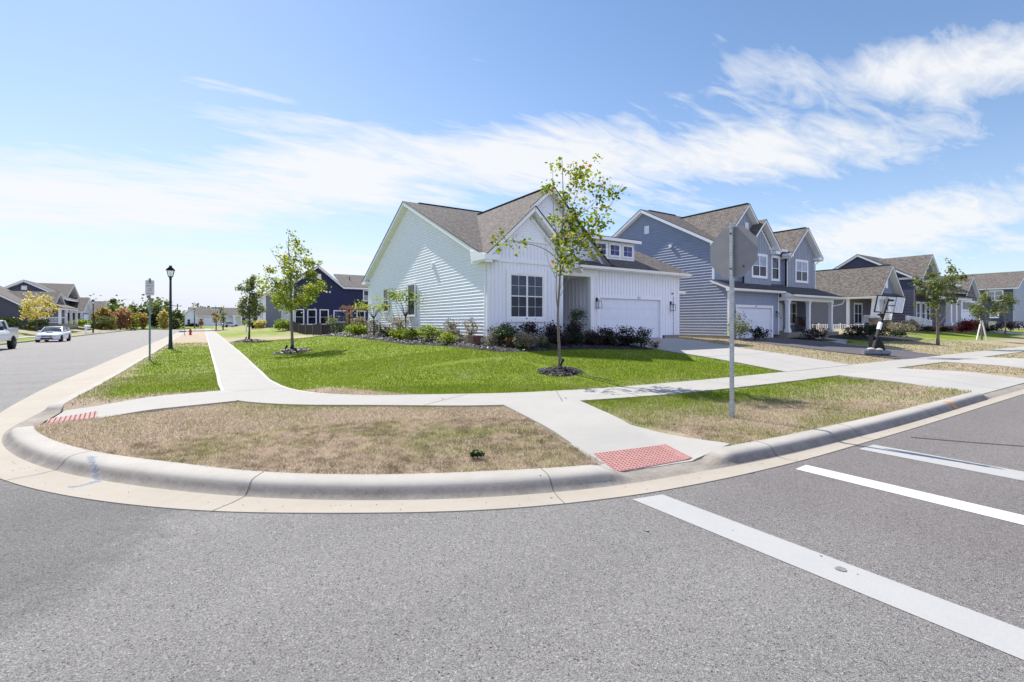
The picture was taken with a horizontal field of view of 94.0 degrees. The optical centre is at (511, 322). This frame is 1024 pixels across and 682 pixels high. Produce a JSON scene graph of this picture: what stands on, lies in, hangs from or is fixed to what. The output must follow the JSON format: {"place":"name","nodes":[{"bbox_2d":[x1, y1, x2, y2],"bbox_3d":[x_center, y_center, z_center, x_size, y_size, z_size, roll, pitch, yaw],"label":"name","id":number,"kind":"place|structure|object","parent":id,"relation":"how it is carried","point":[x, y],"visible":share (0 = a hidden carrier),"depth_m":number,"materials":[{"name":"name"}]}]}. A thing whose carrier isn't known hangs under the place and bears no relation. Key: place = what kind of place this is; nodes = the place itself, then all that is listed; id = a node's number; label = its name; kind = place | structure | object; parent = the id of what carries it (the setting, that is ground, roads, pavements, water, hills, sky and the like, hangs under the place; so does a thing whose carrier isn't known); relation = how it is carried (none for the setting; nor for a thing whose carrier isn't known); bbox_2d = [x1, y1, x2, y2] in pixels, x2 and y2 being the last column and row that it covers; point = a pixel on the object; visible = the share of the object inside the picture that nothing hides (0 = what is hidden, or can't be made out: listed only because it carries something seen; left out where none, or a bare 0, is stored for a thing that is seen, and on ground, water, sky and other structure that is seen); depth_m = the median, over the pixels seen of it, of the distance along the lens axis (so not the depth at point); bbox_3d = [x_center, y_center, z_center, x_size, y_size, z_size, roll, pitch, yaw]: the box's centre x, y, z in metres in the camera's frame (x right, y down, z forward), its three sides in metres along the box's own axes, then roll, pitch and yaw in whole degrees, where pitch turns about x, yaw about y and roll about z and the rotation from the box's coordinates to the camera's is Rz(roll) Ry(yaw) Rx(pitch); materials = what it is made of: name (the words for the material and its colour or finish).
{"place":"outdoors","nodes":[
{"label":"outdoors","id":0,"kind":"place"},
{"bbox_2d":[0,325,129,342],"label":"lawn","id":1,"kind":"structure","parent":0,"point":[23,331],"depth_m":67.89,"materials":[{"name":"plant"}]},
{"bbox_2d":[23,318,50,327],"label":"shrub","id":2,"kind":"object","parent":1,"relation":"on","point":[42,323],"visible":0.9,"depth_m":66.16,"materials":[{"name":"green plant"}]},
{"bbox_2d":[13,291,61,328],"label":"verge tree","id":3,"kind":"object","parent":1,"relation":"on","point":[33,312],"visible":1,"depth_m":59.88,"materials":[{"name":"yellow plant"}]},
{"bbox_2d":[0,286,77,327],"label":"house","id":4,"kind":"structure","parent":1,"relation":"on","point":[9,301],"depth_m":70.33,"materials":[{"name":"grey plastic"}]},
{"bbox_2d":[4,280,94,325],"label":"house","id":5,"kind":"structure","parent":1,"relation":"on","point":[73,298],"depth_m":87.32,"materials":[{"name":"grey plastic"}]},
{"bbox_2d":[91,305,110,328],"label":"tree","id":6,"kind":"object","parent":1,"relation":"on","point":[103,310],"visible":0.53,"depth_m":100.35,"materials":[{"name":"yellow plant"}]},
{"bbox_2d":[113,306,130,329],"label":"tree","id":7,"kind":"object","parent":1,"relation":"on","point":[122,316],"visible":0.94,"depth_m":104.80,"materials":[{"name":"brown plant"}]},
{"bbox_2d":[121,325,213,328],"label":"lawn","id":8,"kind":"structure","parent":0,"point":[192,327],"depth_m":147.73,"materials":[{"name":"plant"}]},
{"bbox_2d":[135,311,148,328],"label":"tree","id":9,"kind":"object","parent":8,"relation":"on","point":[143,322],"visible":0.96,"depth_m":120.22,"materials":[{"name":"yellow plant"}]},
{"bbox_2d":[148,299,172,327],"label":"tree","id":10,"kind":"object","parent":8,"relation":"on","point":[156,307],"visible":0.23,"depth_m":136.67,"materials":[{"name":"green plant"}]},
{"bbox_2d":[156,310,168,329],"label":"tree","id":11,"kind":"object","parent":8,"relation":"on","point":[163,318],"visible":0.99,"depth_m":120.93,"materials":[{"name":"yellow plant"}]},
{"bbox_2d":[258,282,287,326],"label":"house","id":12,"kind":"structure","parent":0,"point":[271,315],"depth_m":82.65,"materials":[{"name":"grey plastic"}]},
{"bbox_2d":[204,328,567,397],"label":"sidewalk","id":13,"kind":"structure","parent":0,"point":[239,374],"depth_m":15.06,"materials":[{"name":"concrete"}]},
{"bbox_2d":[0,329,1023,681],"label":"road","id":14,"kind":"structure","parent":0,"point":[574,593],"depth_m":3.39,"materials":[{"name":"grey asphalt"}]},
{"bbox_2d":[0,320,18,348],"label":"pickup truck","id":15,"kind":"object","parent":14,"relation":"on","point":[10,336],"visible":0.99,"depth_m":32.70,"materials":[{"name":"white metal"}]},
{"bbox_2d":[35,326,70,341],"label":"parked car","id":16,"kind":"object","parent":14,"relation":"on","point":[59,333],"visible":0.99,"depth_m":45.12,"materials":[{"name":"white metal"}]},
{"bbox_2d":[0,329,133,345],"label":"curb","id":17,"kind":"structure","parent":14,"relation":"on","point":[22,342],"depth_m":60.91,"materials":[{"name":"concrete"}]},
{"bbox_2d":[54,390,236,419],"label":"sidewalk","id":18,"kind":"structure","parent":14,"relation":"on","point":[157,403],"depth_m":9.98,"materials":[{"name":"concrete"}]},
{"bbox_2d":[45,411,97,423],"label":"tactile paving","id":19,"kind":"structure","parent":18,"relation":"on","point":[82,416],"depth_m":8.91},
{"bbox_2d":[0,329,1023,513],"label":"gutter","id":20,"kind":"object","parent":14,"relation":"on","point":[56,482],"visible":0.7,"depth_m":5.30,"materials":[{"name":"concrete"}]},
{"bbox_2d":[42,432,1014,680],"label":"road stains","id":21,"kind":"object","parent":14,"relation":"on","point":[840,568],"visible":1,"depth_m":3.57,"materials":[{"name":"liquid"}]},
{"bbox_2d":[504,397,729,470],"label":"curb ramp","id":22,"kind":"structure","parent":14,"relation":"on","point":[586,428],"depth_m":7.49,"materials":[{"name":"concrete"}]},
{"bbox_2d":[594,444,691,471],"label":"tactile paving","id":23,"kind":"structure","parent":22,"relation":"on","point":[625,460],"depth_m":6.34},
{"bbox_2d":[633,494,1023,659],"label":"crosswalk line","id":24,"kind":"object","parent":14,"relation":"on","point":[1005,637],"visible":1,"depth_m":3.40,"materials":[{"name":"paint"}]},
{"bbox_2d":[797,465,1023,524],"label":"crosswalk line","id":25,"kind":"object","parent":14,"relation":"on","point":[978,509],"visible":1,"depth_m":5.09,"materials":[{"name":"paint"}]},
{"bbox_2d":[860,445,1023,480],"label":"crosswalk line","id":26,"kind":"object","parent":14,"relation":"on","point":[989,469],"visible":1,"depth_m":6.29,"materials":[{"name":"paint"}]},
{"bbox_2d":[0,0,1023,313],"label":"sky","id":27,"kind":"structure","parent":0,"point":[139,139],"materials":[{"name":"blue"}]},
{"bbox_2d":[33,325,1023,473],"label":"lawn","id":28,"kind":"structure","parent":0,"point":[229,334],"depth_m":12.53,"materials":[{"name":"plant"}]},
{"bbox_2d":[145,278,153,359],"bbox_3d":[-16.360,-0.040,21.566,0.330,3.880,0.060,0,0,-45],"label":"parking sign","id":29,"kind":"object","parent":28,"relation":"on","point":[149,287],"visible":0.98,"depth_m":21.55,"materials":[{"name":"grey metal"}]},
{"bbox_2d":[166,265,174,348],"bbox_3d":[-21.894,-0.915,30.616,0.500,5.430,0.500,0,0,-33],"label":"street lamp","id":30,"kind":"object","parent":28,"relation":"on","point":[170,342],"visible":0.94,"depth_m":30.56,"materials":[{"name":"green metal"}]},
{"bbox_2d":[183,307,239,325],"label":"house","id":31,"kind":"structure","parent":28,"relation":"on","point":[205,314],"depth_m":140.19,"materials":[{"name":"white plastic"}]},
{"bbox_2d":[231,307,258,325],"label":"house","id":32,"kind":"structure","parent":28,"relation":"on","point":[237,319],"depth_m":139.05,"materials":[{"name":"white plastic"}]},
{"bbox_2d":[233,339,266,341],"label":"mulch ring","id":33,"kind":"object","parent":28,"relation":"on","point":[247,340],"visible":0.99,"depth_m":40.65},
{"bbox_2d":[235,274,266,338],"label":"leafy tree","id":34,"kind":"object","parent":33,"relation":"on","point":[253,304],"visible":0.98,"depth_m":41.19,"materials":[{"name":"green plant"}]},
{"bbox_2d":[273,347,312,354],"bbox_3d":[-11.341,1.482,24.783,2.068,0.350,1.907,0,0,-33],"label":"mulch ring","id":35,"kind":"object","parent":28,"relation":"on","point":[292,350],"visible":0.98,"depth_m":24.30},
{"bbox_2d":[255,229,331,347],"bbox_3d":[-11.279,-1.691,24.847,3.495,6.397,2.497,0,0,-4],"label":"leafy tree","id":36,"kind":"object","parent":35,"relation":"on","point":[279,299],"visible":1,"depth_m":24.55,"materials":[{"name":"green plant"}]},
{"bbox_2d":[279,266,367,330],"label":"house","id":37,"kind":"structure","parent":28,"relation":"on","point":[346,290],"depth_m":65.14,"materials":[{"name":"blue wood"}]},
{"bbox_2d":[294,309,303,324],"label":"window","id":38,"kind":"structure","parent":37,"relation":"in","point":[298,316],"depth_m":62.87,"materials":[{"name":"white glass"}]},
{"bbox_2d":[307,309,316,324],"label":"window","id":39,"kind":"structure","parent":37,"relation":"in","point":[311,313],"depth_m":63.67,"materials":[{"name":"white glass"}]},
{"bbox_2d":[319,309,328,323],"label":"window","id":40,"kind":"structure","parent":37,"relation":"in","point":[323,313],"depth_m":64.50,"materials":[{"name":"white glass"}]},
{"bbox_2d":[293,321,368,334],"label":"fence","id":41,"kind":"object","parent":28,"relation":"on","point":[316,329],"visible":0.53,"depth_m":54.91,"materials":[{"name":"black wood"}]},
{"bbox_2d":[339,305,366,322],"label":"pergola","id":42,"kind":"object","parent":28,"relation":"on","point":[351,308],"visible":0.32,"depth_m":57.58,"materials":[{"name":"brown wood"}]},
{"bbox_2d":[354,295,389,334],"bbox_3d":[-9.008,-0.492,30.999,2.683,2.789,2.573,0,0,-2],"label":"little tree","id":43,"kind":"object","parent":28,"relation":"on","point":[373,316],"visible":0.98,"depth_m":31.00,"materials":[{"name":"green plant"}]},
{"bbox_2d":[315,331,652,351],"bbox_3d":[-5.480,0.968,30.977,8.700,0.657,30.050,0,0,-33],"label":"mulch bed","id":44,"kind":"object","parent":28,"relation":"on","point":[478,347],"visible":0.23,"depth_m":20.49,"materials":[{"name":"brown wood"}]},
{"bbox_2d":[343,322,368,334],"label":"shrub","id":45,"kind":"object","parent":44,"relation":"on","point":[356,329],"visible":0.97,"depth_m":33.57,"materials":[{"name":"green plant"}]},
{"bbox_2d":[377,314,413,332],"bbox_3d":[-6.599,0.193,27.387,1.839,1.351,1.642,0,0,16],"label":"shrub","id":46,"kind":"object","parent":44,"relation":"on","point":[398,322],"visible":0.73,"depth_m":27.34,"materials":[{"name":"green plant"}]},
{"bbox_2d":[385,287,423,326],"bbox_3d":[-5.894,-0.532,26.073,2.120,2.896,1.914,0,0,-13],"label":"little tree","id":47,"kind":"object","parent":44,"relation":"on","point":[393,294],"visible":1,"depth_m":25.92,"materials":[{"name":"green plant"}]},
{"bbox_2d":[401,327,422,338],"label":"shrub","id":48,"kind":"object","parent":44,"relation":"on","point":[411,333],"visible":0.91,"depth_m":24.68,"materials":[{"name":"green plant"}]},
{"bbox_2d":[415,322,449,339],"bbox_3d":[-3.889,0.451,23.077,1.694,0.914,1.538,0,0,13],"label":"shrub","id":49,"kind":"object","parent":44,"relation":"on","point":[436,333],"visible":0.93,"depth_m":22.94,"materials":[{"name":"green plant"}]},
{"bbox_2d":[437,330,458,343],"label":"shrub","id":50,"kind":"object","parent":44,"relation":"on","point":[449,337],"visible":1,"depth_m":20.59,"materials":[{"name":"green plant"}]},
{"bbox_2d":[440,318,461,337],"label":"shrub","id":51,"kind":"object","parent":44,"relation":"on","point":[452,326],"visible":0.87,"depth_m":21.86,"materials":[{"name":"green plant"}]},
{"bbox_2d":[460,317,479,338],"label":"shrub","id":52,"kind":"object","parent":44,"relation":"on","point":[471,331],"visible":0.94,"depth_m":20.72,"materials":[{"name":"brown plant"}]},
{"bbox_2d":[486,320,520,343],"bbox_3d":[-0.288,0.425,19.776,1.461,1.071,1.415,0,0,20],"label":"shrub","id":53,"kind":"object","parent":44,"relation":"on","point":[504,331],"visible":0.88,"depth_m":19.61,"materials":[{"name":"green plant"}]},
{"bbox_2d":[512,331,538,349],"bbox_3d":[0.524,0.727,19.100,1.082,0.749,1.340,0,0,3],"label":"shrub","id":54,"kind":"object","parent":44,"relation":"on","point":[525,338],"visible":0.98,"depth_m":18.86,"materials":[{"name":"green plant"}]},
{"bbox_2d":[517,318,541,338],"bbox_3d":[0.738,0.373,20.695,1.096,1.142,1.065,0,0,28],"label":"shrub","id":55,"kind":"object","parent":44,"relation":"on","point":[528,328],"visible":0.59,"depth_m":20.59,"materials":[{"name":"purple plant"}]},
{"bbox_2d":[538,320,565,341],"bbox_3d":[1.890,0.396,21.467,1.425,1.087,1.558,0,0,29],"label":"shrub","id":56,"kind":"object","parent":44,"relation":"on","point":[548,330],"visible":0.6,"depth_m":21.38,"materials":[{"name":"purple plant"}]},
{"bbox_2d":[547,331,570,344],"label":"shrub","id":57,"kind":"object","parent":44,"relation":"on","point":[563,339],"visible":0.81,"depth_m":20.43,"materials":[{"name":"green plant"}]},
{"bbox_2d":[563,321,584,338],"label":"shrub","id":58,"kind":"object","parent":44,"relation":"on","point":[574,327],"visible":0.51,"depth_m":21.92,"materials":[{"name":"purple plant"}]},
{"bbox_2d":[564,331,585,343],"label":"shrub","id":59,"kind":"object","parent":44,"relation":"on","point":[578,338],"visible":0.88,"depth_m":20.94,"materials":[{"name":"green plant"}]},
{"bbox_2d":[567,306,587,334],"bbox_3d":[3.111,0.088,22.432,1.112,1.738,0.955,0,0,13],"label":"shrub","id":60,"kind":"object","parent":44,"relation":"on","point":[577,315],"visible":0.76,"depth_m":22.40,"materials":[{"name":"green plant"}]},
{"bbox_2d":[582,331,606,344],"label":"shrub","id":61,"kind":"object","parent":44,"relation":"on","point":[593,339],"visible":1,"depth_m":21.23,"materials":[{"name":"green plant"}]},
{"bbox_2d":[600,332,622,345],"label":"shrub","id":62,"kind":"object","parent":44,"relation":"on","point":[609,339],"visible":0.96,"depth_m":21.30,"materials":[{"name":"green plant"}]},
{"bbox_2d":[629,326,652,346],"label":"shrub","id":63,"kind":"object","parent":44,"relation":"on","point":[637,339],"visible":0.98,"depth_m":21.00,"materials":[{"name":"green plant"}]},
{"bbox_2d":[362,186,691,341],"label":"house","id":64,"kind":"structure","parent":28,"relation":"on","point":[449,262],"depth_m":24.52,"materials":[{"name":"white wood"}]},
{"bbox_2d":[407,282,415,316],"bbox_3d":[-5.866,-1.300,27.837,0.056,1.960,1.260,0,0,-33],"label":"window","id":65,"kind":"structure","parent":64,"relation":"in","point":[412,286],"depth_m":27.74,"materials":[{"name":"white glass"}]},
{"bbox_2d":[506,269,546,321],"bbox_3d":[0.684,-1.170,21.596,2.200,2.320,0.056,0,0,-33],"label":"window","id":66,"kind":"structure","parent":64,"relation":"in","point":[526,291],"depth_m":21.57,"materials":[{"name":"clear glass"}]},
{"bbox_2d":[609,243,619,257],"bbox_3d":[5.590,-3.914,25.977,0.840,0.733,0.036,0,0,-33],"label":"window","id":67,"kind":"structure","parent":64,"relation":"in","point":[614,251],"depth_m":25.98,"materials":[{"name":"white glass"}]},
{"bbox_2d":[622,244,632,258],"bbox_3d":[6.429,-3.914,26.521,0.840,0.733,0.036,0,0,-33],"label":"window","id":68,"kind":"structure","parent":64,"relation":"in","point":[627,250],"depth_m":26.52,"materials":[{"name":"white glass"}]},
{"bbox_2d":[600,298,658,337],"bbox_3d":[6.264,-0.167,25.415,4.560,2.125,0.060,0,0,-33],"label":"garage door","id":69,"kind":"structure","parent":64,"relation":"in","point":[636,313],"depth_m":25.42,"materials":[{"name":"metal"}]},
{"bbox_2d":[487,153,626,367],"bbox_3d":[1.466,-1.718,14.225,4.334,6.383,1.953,0,0,3],"label":"young tree","id":70,"kind":"object","parent":28,"relation":"on","point":[572,226],"visible":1,"depth_m":14.13,"materials":[{"name":"green plant"}]},
{"bbox_2d":[537,365,582,376],"bbox_3d":[1.457,1.435,14.171,1.489,0.258,1.383,0,0,-33],"label":"mulch ring","id":71,"kind":"object","parent":28,"relation":"on","point":[556,371],"visible":0.9,"depth_m":13.90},
{"bbox_2d":[612,203,845,338],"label":"house","id":72,"kind":"structure","parent":28,"relation":"on","point":[779,276],"depth_m":33.28,"materials":[{"name":"blue wood"}]},
{"bbox_2d":[738,307,769,337],"bbox_3d":[16.084,0.073,31.840,4.070,2.085,0.060,0,0,-33],"label":"garage door","id":73,"kind":"structure","parent":72,"relation":"in","point":[760,317],"depth_m":31.88,"materials":[{"name":"metal"}]},
{"bbox_2d":[751,253,767,278],"bbox_3d":[17.265,-3.925,33.300,1.960,1.710,0.051,0,0,-33],"label":"window","id":74,"kind":"structure","parent":72,"relation":"in","point":[759,269],"depth_m":33.39,"materials":[{"name":"white glass"}]},
{"bbox_2d":[771,255,779,280],"bbox_3d":[19.341,-3.950,35.062,1.160,1.860,0.051,0,0,-33],"label":"window","id":75,"kind":"structure","parent":72,"relation":"in","point":[775,260],"depth_m":35.10,"materials":[{"name":"white glass"}]},
{"bbox_2d":[790,302,796,324],"bbox_3d":[22.292,-0.700,38.047,1.540,1.840,0.051,0,0,-33],"label":"window","id":76,"kind":"structure","parent":72,"relation":"in","point":[793,306],"depth_m":38.17,"materials":[{"name":"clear glass"}]},
{"bbox_2d":[795,259,807,283],"bbox_3d":[22.111,-3.880,36.441,1.910,1.760,0.051,0,0,-33],"label":"window","id":77,"kind":"structure","parent":72,"relation":"in","point":[801,266],"depth_m":36.41,"materials":[{"name":"white glass"}]},
{"bbox_2d":[710,223,757,417],"bbox_3d":[3.948,0.060,8.577,0.105,3.680,0.910,0,0,-33],"label":"stop sign","id":78,"kind":"object","parent":28,"relation":"on","point":[733,251],"visible":1,"depth_m":8.56,"materials":[{"name":"metal"}]},
{"bbox_2d":[793,337,849,341],"bbox_3d":[20.554,1.149,32.270,2.000,0.302,4.000,0,0,-33],"label":"mulch bed","id":79,"kind":"object","parent":28,"relation":"on","point":[818,339],"visible":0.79,"depth_m":32.01,"materials":[{"name":"brown wood"}]},
{"bbox_2d":[800,326,829,339],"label":"shrub","id":80,"kind":"object","parent":79,"relation":"on","point":[815,334],"visible":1,"depth_m":32.00,"materials":[{"name":"green plant"}]},
{"bbox_2d":[811,264,904,329],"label":"house","id":81,"kind":"structure","parent":28,"relation":"on","point":[860,289],"depth_m":46.80,"materials":[{"name":"wood"}]},
{"bbox_2d":[854,303,862,323],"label":"window","id":82,"kind":"structure","parent":81,"relation":"in","point":[858,307],"depth_m":47.56,"materials":[{"name":"white glass"}]},
{"bbox_2d":[828,333,922,340],"bbox_3d":[26.725,1.085,35.436,8.600,0.454,5.200,0,0,-33],"label":"mulch bed","id":83,"kind":"object","parent":28,"relation":"on","point":[890,338],"visible":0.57,"depth_m":33.99,"materials":[{"name":"brown wood"}]},
{"bbox_2d":[842,322,873,337],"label":"shrub","id":84,"kind":"object","parent":83,"relation":"on","point":[856,332],"visible":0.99,"depth_m":33.22,"materials":[{"name":"green plant"}]},
{"bbox_2d":[857,323,890,337],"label":"shrub","id":85,"kind":"object","parent":83,"relation":"on","point":[872,329],"visible":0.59,"depth_m":33.77,"materials":[{"name":"green plant"}]},
{"bbox_2d":[883,321,916,331],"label":"shrub","id":86,"kind":"object","parent":28,"relation":"on","point":[896,326],"visible":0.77,"depth_m":40.99,"materials":[{"name":"beige plant"}]},
{"bbox_2d":[834,254,981,331],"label":"house","id":87,"kind":"structure","parent":28,"relation":"on","point":[907,268],"depth_m":48.68,"materials":[{"name":"blue wood"}]},
{"bbox_2d":[905,315,931,326],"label":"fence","id":88,"kind":"object","parent":28,"relation":"on","point":[919,320],"visible":0.52,"depth_m":45.69,"materials":[{"name":"white wood"}]},
{"bbox_2d":[908,258,973,344],"bbox_3d":[27.605,-1.331,30.730,3.048,5.576,2.627,0,0,-33],"label":"verge tree","id":89,"kind":"object","parent":28,"relation":"on","point":[937,287],"visible":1,"depth_m":30.49,"materials":[{"name":"green plant"}]},
{"bbox_2d":[953,318,978,332],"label":"shrub","id":90,"kind":"object","parent":28,"relation":"on","point":[968,326],"visible":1,"depth_m":46.32,"materials":[{"name":"red plant"}]},
{"bbox_2d":[967,289,1002,339],"bbox_3d":[37.460,-0.574,38.056,2.259,4.150,1.766,0,0,10],"label":"verge tree","id":91,"kind":"object","parent":28,"relation":"on","point":[979,312],"visible":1,"depth_m":37.92,"materials":[{"name":"green plant"}]},
{"bbox_2d":[992,292,1020,334],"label":"verge tree","id":92,"kind":"object","parent":28,"relation":"on","point":[1005,298],"visible":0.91,"depth_m":46.81,"materials":[{"name":"green plant"}]},
{"bbox_2d":[995,320,1023,330],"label":"shrub","id":93,"kind":"object","parent":28,"relation":"on","point":[1010,325],"visible":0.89,"depth_m":54.28,"materials":[{"name":"green plant"}]},
{"bbox_2d":[236,346,1023,406],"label":"sidewalk","id":94,"kind":"structure","parent":0,"point":[475,400],"depth_m":11.26,"materials":[{"name":"concrete"}]},
{"bbox_2d":[614,338,850,371],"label":"driveway","id":95,"kind":"structure","parent":0,"point":[772,360],"depth_m":19.84,"materials":[{"name":"concrete"}]},
{"bbox_2d":[734,337,938,359],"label":"driveway","id":96,"kind":"structure","parent":0,"point":[841,348],"depth_m":26.10,"materials":[{"name":"concrete"}]},
{"bbox_2d":[725,311,754,338],"bbox_3d":[14.092,0.153,29.486,1.824,1.862,1.460,0,0,-13],"label":"shrub","id":97,"kind":"object","parent":96,"relation":"on","point":[742,329],"visible":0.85,"depth_m":29.43,"materials":[{"name":"green plant"}]},
{"bbox_2d":[749,325,771,339],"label":"shrub","id":98,"kind":"object","parent":96,"relation":"on","point":[758,329],"visible":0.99,"depth_m":29.56,"materials":[{"name":"green plant"}]},
{"bbox_2d":[861,295,905,354],"bbox_3d":[18.154,0.117,23.355,3.071,2.933,0.883,0,0,-33],"label":"basketball hoop","id":99,"kind":"object","parent":96,"relation":"on","point":[875,341],"visible":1,"depth_m":23.14,"materials":[{"name":"metal"}]},
{"bbox_2d":[840,368,1023,393],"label":"driveway apron","id":100,"kind":"object","parent":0,"point":[981,383],"visible":0.88,"depth_m":14.49,"materials":[{"name":"concrete"}]},
{"bbox_2d":[943,357,1023,367],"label":"driveway apron","id":101,"kind":"object","parent":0,"point":[1004,362],"visible":0.91,"depth_m":20.40,"materials":[{"name":"concrete"}]},
{"bbox_2d":[950,271,1023,326],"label":"house","id":102,"kind":"structure","parent":0,"point":[999,283],"depth_m":68.43,"materials":[{"name":"white plastic"}]},
{"label":"ground","id":103,"kind":"structure","parent":0,"visible":0},
{"bbox_2d":[86,293,223,325],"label":"woodland","id":104,"kind":"object","parent":103,"relation":"on","point":[134,308],"visible":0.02,"depth_m":185.27,"materials":[{"name":"green plant"}]},
{"bbox_2d":[2,330,1023,510],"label":"curb","id":105,"kind":"structure","parent":103,"relation":"on","point":[24,440],"depth_m":5.51,"materials":[{"name":"concrete"}]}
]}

